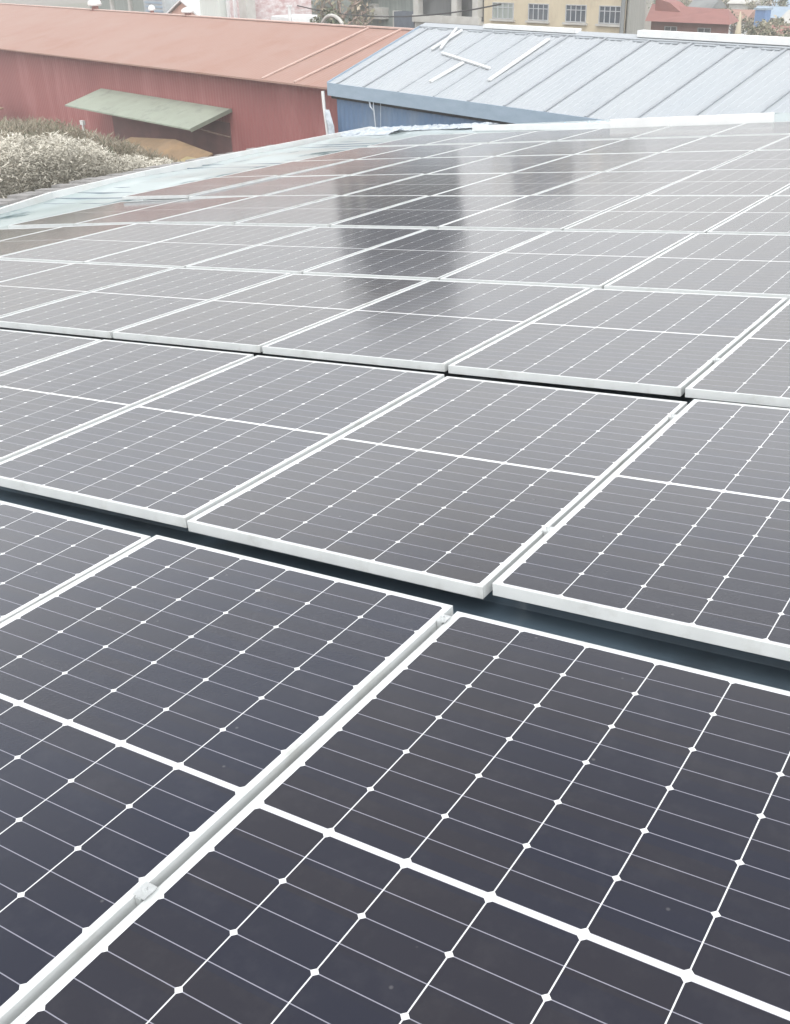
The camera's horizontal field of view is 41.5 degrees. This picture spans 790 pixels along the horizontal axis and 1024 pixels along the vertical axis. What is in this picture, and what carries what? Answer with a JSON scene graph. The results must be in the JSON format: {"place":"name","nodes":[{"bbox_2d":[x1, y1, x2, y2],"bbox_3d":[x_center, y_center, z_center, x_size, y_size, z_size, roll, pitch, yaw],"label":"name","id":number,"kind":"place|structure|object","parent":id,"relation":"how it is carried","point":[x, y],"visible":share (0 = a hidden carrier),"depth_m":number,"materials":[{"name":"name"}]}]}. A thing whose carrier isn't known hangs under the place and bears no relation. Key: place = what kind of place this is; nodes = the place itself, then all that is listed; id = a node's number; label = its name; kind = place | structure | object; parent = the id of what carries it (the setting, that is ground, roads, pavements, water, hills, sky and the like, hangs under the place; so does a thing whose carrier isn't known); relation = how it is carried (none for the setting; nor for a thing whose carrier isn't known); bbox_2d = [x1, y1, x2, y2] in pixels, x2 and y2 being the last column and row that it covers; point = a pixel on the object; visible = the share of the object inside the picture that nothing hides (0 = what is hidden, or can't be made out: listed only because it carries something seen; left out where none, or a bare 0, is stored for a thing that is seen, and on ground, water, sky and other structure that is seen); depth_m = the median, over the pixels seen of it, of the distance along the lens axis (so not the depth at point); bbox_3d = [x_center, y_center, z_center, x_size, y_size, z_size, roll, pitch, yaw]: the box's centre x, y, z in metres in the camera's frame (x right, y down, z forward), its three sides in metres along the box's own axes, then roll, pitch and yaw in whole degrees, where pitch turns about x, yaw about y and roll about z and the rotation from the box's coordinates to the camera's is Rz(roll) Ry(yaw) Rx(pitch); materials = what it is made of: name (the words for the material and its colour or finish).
{"place":"outdoors","nodes":[
{"label":"outdoors","id":0,"kind":"place"},
{"bbox_2d":[90,0,144,11],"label":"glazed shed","id":1,"kind":"structure","parent":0,"point":[130,5],"depth_m":76.22,"materials":[{"name":"glass"}]},
{"bbox_2d":[166,0,200,14],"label":"gabled house","id":2,"kind":"structure","parent":0,"point":[178,6],"depth_m":66.20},
{"bbox_2d":[0,3,414,155],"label":"red warehouse","id":3,"kind":"structure","parent":0,"point":[215,85],"depth_m":41.85,"materials":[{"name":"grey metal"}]},
{"bbox_2d":[112,116,232,155],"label":"doorway","id":4,"kind":"structure","parent":3,"relation":"in","point":[216,144],"depth_m":41.65,"materials":[{"name":"brown"}]},
{"bbox_2d":[0,0,688,196],"bbox_3d":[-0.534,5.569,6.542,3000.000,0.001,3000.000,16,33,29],"label":"ground","id":5,"kind":"structure","parent":0,"point":[84,4],"depth_m":197.36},
{"bbox_2d":[0,130,173,197],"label":"dry thicket","id":6,"kind":"object","parent":5,"relation":"on","point":[38,151],"visible":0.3,"depth_m":17.41,"materials":[{"name":"plant"}]},
{"bbox_2d":[0,115,181,195],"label":"reed bank","id":7,"kind":"structure","parent":5,"relation":"on","point":[33,126],"depth_m":19.73,"materials":[{"name":"plant"}]},
{"bbox_2d":[143,0,177,12],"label":"louvred shop","id":8,"kind":"structure","parent":5,"relation":"on","point":[163,6],"depth_m":69.79},
{"bbox_2d":[110,137,212,161],"bbox_3d":[-8.964,-13.178,39.587,1.100,1.840,6.200,-23,35,-34],"label":"canvas shelter","id":9,"kind":"object","parent":5,"relation":"on","point":[178,149],"visible":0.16,"depth_m":38.75,"materials":[{"name":"fabric"}]},
{"bbox_2d":[199,0,226,16],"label":"white walled house","id":10,"kind":"structure","parent":5,"relation":"on","point":[217,8],"depth_m":63.52,"materials":[{"name":"paint"}]},
{"bbox_2d":[238,0,255,18],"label":"white pillar","id":11,"kind":"structure","parent":5,"relation":"on","point":[247,9],"depth_m":60.69,"materials":[{"name":"paint"}]},
{"bbox_2d":[226,0,311,19],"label":"pink shopfront","id":12,"kind":"object","parent":5,"relation":"on","point":[266,9],"depth_m":62.67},
{"bbox_2d":[271,14,319,21],"bbox_3d":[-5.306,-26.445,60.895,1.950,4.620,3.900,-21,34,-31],"label":"parked van","id":13,"kind":"object","parent":5,"relation":"on","point":[301,17],"visible":0.16,"depth_m":59.69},
{"bbox_2d":[310,3,352,24],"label":"shrub","id":14,"kind":"object","parent":5,"relation":"on","point":[318,19],"visible":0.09,"depth_m":56.93,"materials":[{"name":"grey plant"}]},
{"bbox_2d":[311,0,352,24],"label":"grey green house","id":15,"kind":"structure","parent":5,"relation":"on","point":[346,3],"depth_m":69.49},
{"bbox_2d":[311,0,381,25],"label":"tree","id":16,"kind":"object","parent":5,"relation":"on","point":[355,18],"visible":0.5,"depth_m":69.19,"materials":[{"name":"green plant"}]},
{"bbox_2d":[352,0,422,28],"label":"shop row","id":17,"kind":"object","parent":5,"relation":"on","point":[393,7],"visible":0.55,"depth_m":69.58,"materials":[{"name":"concrete"}]},
{"bbox_2d":[0,112,789,690],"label":"warehouse","id":18,"kind":"structure","parent":5,"relation":"on","point":[114,188],"depth_m":3.94,"materials":[{"name":"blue metal"}]},
{"bbox_2d":[143,198,188,200],"bbox_3d":[1.087,-3.273,10.895,10.446,0.091,0.040,11,28,32],"label":"mounting rail","id":19,"kind":"object","parent":18,"relation":"attached to","point":[160,199],"visible":0.04,"depth_m":13.47,"materials":[{"name":"metal"}]},
{"bbox_2d":[122,175,276,199],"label":"solar panel","id":20,"kind":"object","parent":19,"relation":"on","point":[185,190],"visible":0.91,"depth_m":13.47,"materials":[{"name":"grey glass"}]},
{"bbox_2d":[189,175,346,198],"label":"solar panel","id":21,"kind":"object","parent":19,"relation":"on","point":[269,186],"visible":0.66,"depth_m":12.95,"materials":[{"name":"grey glass"}]},
{"bbox_2d":[265,174,422,195],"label":"solar panel","id":22,"kind":"object","parent":19,"relation":"on","point":[345,185],"visible":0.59,"depth_m":12.41,"materials":[{"name":"grey glass"}]},
{"bbox_2d":[344,173,506,195],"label":"solar panel","id":23,"kind":"object","parent":19,"relation":"on","point":[429,184],"visible":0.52,"depth_m":11.81,"materials":[{"name":"grey glass"}]},
{"bbox_2d":[433,171,599,195],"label":"solar panel","id":24,"kind":"object","parent":19,"relation":"on","point":[520,184],"visible":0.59,"depth_m":11.16,"materials":[{"name":"grey glass"}]},
{"bbox_2d":[536,171,700,195],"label":"solar panel","id":25,"kind":"object","parent":19,"relation":"on","point":[624,183],"visible":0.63,"depth_m":10.57,"materials":[{"name":"grey glass"}]},
{"bbox_2d":[645,169,789,196],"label":"solar panel","id":26,"kind":"object","parent":19,"relation":"on","point":[747,182],"visible":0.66,"depth_m":9.91,"materials":[{"name":"grey glass"}]},
{"bbox_2d":[341,129,404,135],"bbox_3d":[-0.480,-7.702,21.114,1.342,0.076,0.796,11,28,32],"label":"crumpled sheeting","id":27,"kind":"object","parent":18,"relation":"on","point":[367,132],"visible":1,"depth_m":20.99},
{"bbox_2d":[364,122,497,130],"bbox_3d":[0.614,-7.880,21.303,3.134,0.075,0.800,11,28,32],"label":"crumpled sheeting","id":28,"kind":"object","parent":18,"relation":"on","point":[438,126],"visible":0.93,"depth_m":21.05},
{"bbox_2d":[472,123,609,130],"bbox_3d":[2.595,-6.825,18.477,0.062,0.416,3.292,-25,36,-36],"label":"white board","id":29,"kind":"object","parent":18,"relation":"on","point":[567,126],"visible":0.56,"depth_m":18.45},
{"bbox_2d":[610,112,774,127],"bbox_3d":[4.604,-6.093,16.333,2.600,0.210,0.050,11,28,32],"label":"white board","id":30,"kind":"object","parent":18,"relation":"on","point":[701,120],"visible":0.56,"depth_m":16.25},
{"label":"mounting rail","id":31,"kind":"object","parent":18,"relation":"attached to","visible":0},
{"bbox_2d":[0,329,100,374],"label":"solar panel","id":32,"kind":"object","parent":31,"relation":"on","point":[19,349],"visible":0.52,"depth_m":6.02,"materials":[{"name":"grey glass"}]},
{"bbox_2d":[0,339,253,461],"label":"solar panel","id":33,"kind":"object","parent":31,"relation":"on","point":[42,402],"visible":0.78,"depth_m":5.18,"materials":[{"name":"grey glass"}]},
{"bbox_2d":[0,355,443,527],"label":"solar panel","id":34,"kind":"object","parent":31,"relation":"on","point":[181,456],"visible":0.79,"depth_m":4.32,"materials":[{"name":"grey glass"}]},
{"bbox_2d":[187,376,686,598],"bbox_3d":[0.245,-0.192,3.892,1.134,0.039,1.746,11,28,32],"label":"solar panel","id":35,"kind":"object","parent":31,"relation":"on","point":[468,487],"visible":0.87,"depth_m":3.67,"materials":[{"name":"black glass"}]},
{"bbox_2d":[492,399,789,660],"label":"solar panel","id":36,"kind":"object","parent":31,"relation":"on","point":[678,524],"visible":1,"depth_m":3.09,"materials":[{"name":"black glass"}]},
{"bbox_3d":[-0.500,-0.962,5.901,9.292,0.062,0.040,11,28,32],"label":"mounting rail","id":37,"kind":"object","parent":18,"relation":"attached to","visible":0},
{"bbox_2d":[0,260,72,281],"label":"solar panel","id":38,"kind":"object","parent":37,"relation":"on","point":[10,269],"visible":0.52,"depth_m":8.71,"materials":[{"name":"grey glass"}]},
{"bbox_2d":[448,288,787,396],"bbox_3d":[1.202,-0.919,5.348,1.134,0.039,1.746,11,28,32],"label":"solar panel","id":39,"kind":"object","parent":37,"relation":"on","point":[665,343],"visible":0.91,"depth_m":5.16,"materials":[{"name":"grey glass"}]},
{"label":"mounting rail","id":40,"kind":"object","parent":18,"relation":"attached to","visible":0},
{"bbox_2d":[0,500,150,622],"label":"solar panel","id":41,"kind":"object","parent":40,"relation":"on","point":[44,554],"visible":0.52,"depth_m":3.42,"materials":[{"name":"black glass"}]},
{"bbox_2d":[0,535,452,1023],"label":"solar panel","id":42,"kind":"object","parent":40,"relation":"on","point":[169,707],"visible":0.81,"depth_m":2.52,"materials":[{"name":"black glass"}]},
{"bbox_2d":[133,882,157,905],"bbox_3d":[-0.470,0.745,1.984,0.030,0.082,0.040,11,28,32],"label":"panel clamp","id":43,"kind":"object","parent":42,"relation":"attached to","point":[143,892],"visible":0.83,"depth_m":1.97,"materials":[{"name":"metal"}]},
{"bbox_2d":[10,611,789,1023],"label":"solar panel","id":44,"kind":"object","parent":40,"relation":"on","point":[458,817],"visible":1,"depth_m":1.96,"materials":[{"name":"black glass"}]},
{"bbox_3d":[0.048,-1.345,6.662,9.292,0.062,0.040,11,28,32],"label":"mounting rail","id":45,"kind":"object","parent":18,"relation":"attached to","visible":0},
{"bbox_2d":[0,263,173,316],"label":"solar panel","id":46,"kind":"object","parent":45,"relation":"on","point":[26,292],"visible":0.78,"depth_m":7.87,"materials":[{"name":"grey glass"}]},
{"bbox_2d":[0,268,290,337],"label":"solar panel","id":47,"kind":"object","parent":45,"relation":"on","point":[106,312],"visible":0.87,"depth_m":7.01,"materials":[{"name":"grey glass"}]},
{"bbox_2d":[112,274,427,352],"bbox_3d":[-0.730,-1.286,6.557,1.134,0.040,1.746,11,28,32],"label":"solar panel","id":48,"kind":"object","parent":45,"relation":"on","point":[254,318],"visible":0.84,"depth_m":6.39,"materials":[{"name":"grey glass"}]},
{"bbox_2d":[262,280,589,371],"bbox_3d":[0.236,-1.104,5.952,1.134,0.039,1.746,11,28,32],"label":"solar panel","id":49,"kind":"object","parent":45,"relation":"on","point":[436,325],"visible":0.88,"depth_m":5.77,"materials":[{"name":"grey glass"}]},
{"bbox_2d":[685,300,789,407],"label":"solar panel","id":50,"kind":"object","parent":45,"relation":"on","point":[753,367],"visible":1,"depth_m":4.53,"materials":[{"name":"grey glass"}]},
{"bbox_3d":[-0.384,-2.243,8.909,10.447,0.151,0.040,11,28,32],"label":"mounting rail","id":51,"kind":"object","parent":18,"relation":"attached to","visible":0},
{"bbox_2d":[0,227,58,240],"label":"solar panel","id":52,"kind":"object","parent":51,"relation":"on","point":[9,233],"visible":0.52,"depth_m":11.27,"materials":[{"name":"grey glass"}]},
{"bbox_2d":[0,223,136,255],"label":"solar panel","id":53,"kind":"object","parent":51,"relation":"on","point":[32,241],"visible":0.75,"depth_m":10.42,"materials":[{"name":"grey glass"}]},
{"bbox_2d":[440,231,694,289],"bbox_3d":[1.248,-1.776,7.270,1.134,0.041,1.746,11,28,32],"label":"solar panel","id":54,"kind":"object","parent":51,"relation":"on","point":[595,259],"visible":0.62,"depth_m":7.14,"materials":[{"name":"grey glass"}]},
{"bbox_3d":[-0.932,-1.860,8.148,10.447,0.151,0.040,11,28,32],"label":"mounting rail","id":55,"kind":"object","parent":18,"relation":"attached to","visible":0},
{"bbox_2d":[0,223,219,262],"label":"solar panel","id":56,"kind":"object","parent":55,"relation":"on","point":[83,249],"visible":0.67,"depth_m":9.59,"materials":[{"name":"grey glass"}]},
{"bbox_2d":[84,225,316,267],"bbox_3d":[-1.652,-2.321,9.081,1.134,0.041,1.746,11,29,32],"label":"solar panel","id":57,"kind":"object","parent":55,"relation":"on","point":[183,251],"visible":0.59,"depth_m":8.99,"materials":[{"name":"grey glass"}]},
{"bbox_2d":[186,227,425,273],"bbox_3d":[-0.682,-2.140,8.483,1.134,0.039,1.746,11,28,32],"label":"solar panel","id":58,"kind":"object","parent":55,"relation":"on","point":[300,253],"visible":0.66,"depth_m":8.37,"materials":[{"name":"grey glass"}]},
{"bbox_2d":[303,229,550,280],"bbox_3d":[0.284,-1.957,7.878,1.134,0.039,1.746,11,28,32],"label":"solar panel","id":59,"kind":"object","parent":55,"relation":"on","point":[432,254],"visible":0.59,"depth_m":7.76,"materials":[{"name":"grey glass"}]},
{"bbox_2d":[604,233,789,300],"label":"solar panel","id":60,"kind":"object","parent":55,"relation":"on","point":[734,264],"visible":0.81,"depth_m":6.50,"materials":[{"name":"grey glass"}]},
{"bbox_3d":[0.659,-2.970,10.308,10.447,0.116,0.040,11,28,32],"label":"mounting rail","id":61,"kind":"object","parent":18,"relation":"attached to","visible":0},
{"bbox_2d":[8,199,182,228],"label":"solar panel","id":62,"kind":"object","parent":61,"relation":"on","point":[73,218],"visible":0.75,"depth_m":12.19,"materials":[{"name":"grey glass"}]},
{"bbox_2d":[331,196,524,228],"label":"solar panel","id":63,"kind":"object","parent":61,"relation":"on","point":[431,212],"visible":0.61,"depth_m":9.77,"materials":[{"name":"grey glass"}]},
{"bbox_2d":[564,195,768,233],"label":"solar panel","id":64,"kind":"object","parent":61,"relation":"on","point":[686,214],"visible":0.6,"depth_m":8.57,"materials":[{"name":"grey glass"}]},
{"bbox_2d":[707,196,789,234],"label":"solar panel","id":65,"kind":"object","parent":61,"relation":"on","point":[770,215],"visible":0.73,"depth_m":7.97,"materials":[{"name":"grey glass"}]},
{"label":"mounting rail","id":66,"kind":"object","parent":18,"relation":"attached to","visible":0},
{"bbox_2d":[75,196,255,225],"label":"solar panel","id":67,"kind":"object","parent":66,"relation":"on","point":[160,211],"visible":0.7,"depth_m":11.60,"materials":[{"name":"grey glass"}]},
{"bbox_2d":[150,195,337,224],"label":"solar panel","id":68,"kind":"object","parent":66,"relation":"on","point":[232,213],"visible":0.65,"depth_m":10.96,"materials":[{"name":"grey glass"}]},
{"bbox_2d":[235,195,426,226],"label":"solar panel","id":69,"kind":"object","parent":66,"relation":"on","point":[329,212],"visible":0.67,"depth_m":10.37,"materials":[{"name":"grey glass"}]},
{"bbox_2d":[439,195,640,230],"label":"solar panel","id":70,"kind":"object","parent":66,"relation":"on","point":[544,213],"visible":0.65,"depth_m":9.15,"materials":[{"name":"grey glass"}]},
{"bbox_3d":[2.124,-4.419,13.233,9.292,0.052,0.040,11,28,32],"label":"mounting rail","id":71,"kind":"object","parent":18,"relation":"attached to","visible":0},
{"bbox_2d":[220,159,352,176],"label":"solar panel","id":72,"kind":"object","parent":71,"relation":"on","point":[284,169],"visible":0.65,"depth_m":14.89,"materials":[{"name":"grey glass"}]},
{"bbox_2d":[513,152,658,172],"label":"solar panel","id":73,"kind":"object","parent":71,"relation":"on","point":[589,162],"visible":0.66,"depth_m":12.47,"materials":[{"name":"grey glass"}]},
{"bbox_2d":[606,150,753,171],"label":"solar panel","id":74,"kind":"object","parent":71,"relation":"on","point":[687,161],"visible":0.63,"depth_m":11.85,"materials":[{"name":"grey glass"}]},
{"label":"mounting rail","id":75,"kind":"object","parent":18,"relation":"attached to","visible":0},
{"bbox_2d":[281,157,420,176],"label":"solar panel","id":76,"kind":"object","parent":75,"relation":"on","point":[351,167],"visible":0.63,"depth_m":14.27,"materials":[{"name":"grey glass"}]},
{"bbox_2d":[354,156,492,174],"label":"solar panel","id":77,"kind":"object","parent":75,"relation":"on","point":[423,166],"visible":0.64,"depth_m":13.70,"materials":[{"name":"grey glass"}]},
{"bbox_2d":[429,155,569,173],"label":"solar panel","id":78,"kind":"object","parent":75,"relation":"on","point":[503,164],"visible":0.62,"depth_m":13.07,"materials":[{"name":"grey glass"}]},
{"bbox_2d":[711,150,789,169],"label":"solar panel","id":79,"kind":"object","parent":75,"relation":"on","point":[768,159],"visible":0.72,"depth_m":11.32,"materials":[{"name":"grey glass"}]},
{"label":"mounting rail","id":80,"kind":"object","parent":18,"relation":"attached to","visible":0},
{"bbox_2d":[298,145,417,160],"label":"solar panel","id":81,"kind":"object","parent":80,"relation":"on","point":[357,153],"visible":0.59,"depth_m":16.26,"materials":[{"name":"grey glass"}]},
{"bbox_2d":[357,144,478,159],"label":"solar panel","id":82,"kind":"object","parent":80,"relation":"on","point":[422,151],"visible":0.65,"depth_m":15.65,"materials":[{"name":"grey glass"}]},
{"bbox_2d":[425,141,549,157],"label":"solar panel","id":83,"kind":"object","parent":80,"relation":"on","point":[493,149],"visible":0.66,"depth_m":15.04,"materials":[{"name":"grey glass"}]},
{"bbox_2d":[498,139,623,155],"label":"solar panel","id":84,"kind":"object","parent":80,"relation":"on","point":[563,148],"visible":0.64,"depth_m":14.42,"materials":[{"name":"grey glass"}]},
{"bbox_2d":[577,137,703,153],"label":"solar panel","id":85,"kind":"object","parent":80,"relation":"on","point":[653,145],"visible":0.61,"depth_m":13.82,"materials":[{"name":"grey glass"}]},
{"bbox_2d":[758,136,789,149],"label":"solar panel","id":86,"kind":"object","parent":80,"relation":"on","point":[783,144],"visible":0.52,"depth_m":12.53,"materials":[{"name":"grey glass"}]},
{"bbox_3d":[3.098,-5.101,14.584,9.292,0.056,0.040,11,28,32],"label":"mounting rail","id":87,"kind":"object","parent":18,"relation":"attached to","visible":0},
{"bbox_2d":[664,134,789,151],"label":"solar panel","id":88,"kind":"object","parent":87,"relation":"attached to","point":[734,143],"visible":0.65,"depth_m":13.22,"materials":[{"name":"grey glass"}]},
{"label":"mounting rail","id":89,"kind":"object","parent":18,"relation":"attached to","visible":0},
{"bbox_2d":[426,131,534,144],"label":"solar panel","id":90,"kind":"object","parent":89,"relation":"on","point":[481,138],"visible":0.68,"depth_m":17.13,"materials":[{"name":"grey glass"}]},
{"bbox_2d":[557,126,669,140],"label":"solar panel","id":91,"kind":"object","parent":89,"relation":"on","point":[624,133],"visible":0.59,"depth_m":15.93,"materials":[{"name":"grey glass"}]},
{"bbox_2d":[711,121,789,135],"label":"solar panel","id":92,"kind":"object","parent":89,"relation":"on","point":[769,128],"visible":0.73,"depth_m":14.72,"materials":[{"name":"grey glass"}]},
{"bbox_2d":[412,0,483,27],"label":"porch building","id":93,"kind":"structure","parent":5,"relation":"on","point":[427,7],"depth_m":64.40,"materials":[{"name":"paint"}]},
{"bbox_2d":[327,23,789,132],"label":"blue warehouse","id":94,"kind":"structure","parent":5,"relation":"on","point":[578,76],"depth_m":27.58,"materials":[{"name":"metal"}]},
{"bbox_2d":[487,38,549,80],"bbox_3d":[3.472,-12.650,29.116,2.526,0.050,0.255,-39,42,-19],"label":"white roof strip","id":95,"kind":"object","parent":94,"relation":"on","point":[514,62],"visible":1,"depth_m":29.06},
{"bbox_2d":[483,24,581,32],"bbox_3d":[3.968,-14.207,30.608,0.240,0.110,3.900,-21,34,-31],"label":"white ridge flashing","id":96,"kind":"object","parent":94,"relation":"on","point":[536,28],"visible":1,"depth_m":30.39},
{"bbox_2d":[637,30,789,45],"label":"white ridge flashing","id":97,"kind":"object","parent":94,"relation":"on","point":[757,39],"visible":1,"depth_m":25.76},
{"bbox_2d":[484,0,645,33],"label":"cream building","id":98,"kind":"structure","parent":5,"relation":"on","point":[618,16],"depth_m":57.38,"materials":[{"name":"concrete"}]},
{"bbox_2d":[489,2,514,21],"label":"window","id":99,"kind":"structure","parent":98,"relation":"in","point":[503,12],"depth_m":60.77,"materials":[{"name":"glass"}]},
{"bbox_2d":[525,3,549,23],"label":"window","id":100,"kind":"structure","parent":98,"relation":"in","point":[539,12],"depth_m":58.70,"materials":[{"name":"glass"}]},
{"bbox_2d":[562,4,587,24],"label":"window","id":101,"kind":"structure","parent":98,"relation":"in","point":[575,13],"depth_m":56.63,"materials":[{"name":"glass"}]},
{"bbox_2d":[595,5,620,26],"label":"window","id":102,"kind":"structure","parent":98,"relation":"in","point":[609,16],"depth_m":54.90,"materials":[{"name":"glass"}]},
{"bbox_2d":[688,0,726,8],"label":"hillside house","id":103,"kind":"structure","parent":5,"relation":"on","point":[717,4],"depth_m":110.26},
{"bbox_2d":[753,7,772,26],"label":"blue water tank","id":104,"kind":"object","parent":5,"relation":"on","point":[761,13],"visible":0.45,"depth_m":86.29,"materials":[{"name":"paint"}]},
{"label":"utility pole","id":105,"kind":"object","parent":5,"relation":"on","visible":0},
{"bbox_2d":[297,4,500,16],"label":"power cable","id":106,"kind":"object","parent":105,"relation":"attached to","point":[408,16],"visible":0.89,"depth_m":55.19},
{"bbox_2d":[645,0,738,33],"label":"red roofed house","id":107,"kind":"structure","parent":0,"point":[669,15],"depth_m":67.33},
{"label":"mounting rail","id":108,"kind":"object","parent":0,"visible":0},
{"bbox_2d":[367,133,475,146],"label":"solar panel","id":109,"kind":"object","parent":108,"relation":"on","point":[420,140],"visible":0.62,"depth_m":17.74,"materials":[{"name":"grey glass"}]},
{"bbox_2d":[489,129,597,142],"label":"solar panel","id":110,"kind":"object","parent":108,"relation":"on","point":[546,136],"visible":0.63,"depth_m":16.54,"materials":[{"name":"grey glass"}]},
{"bbox_2d":[630,123,744,138],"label":"solar panel","id":111,"kind":"object","parent":108,"relation":"on","point":[684,131],"visible":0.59,"depth_m":15.31,"materials":[{"name":"grey glass"}]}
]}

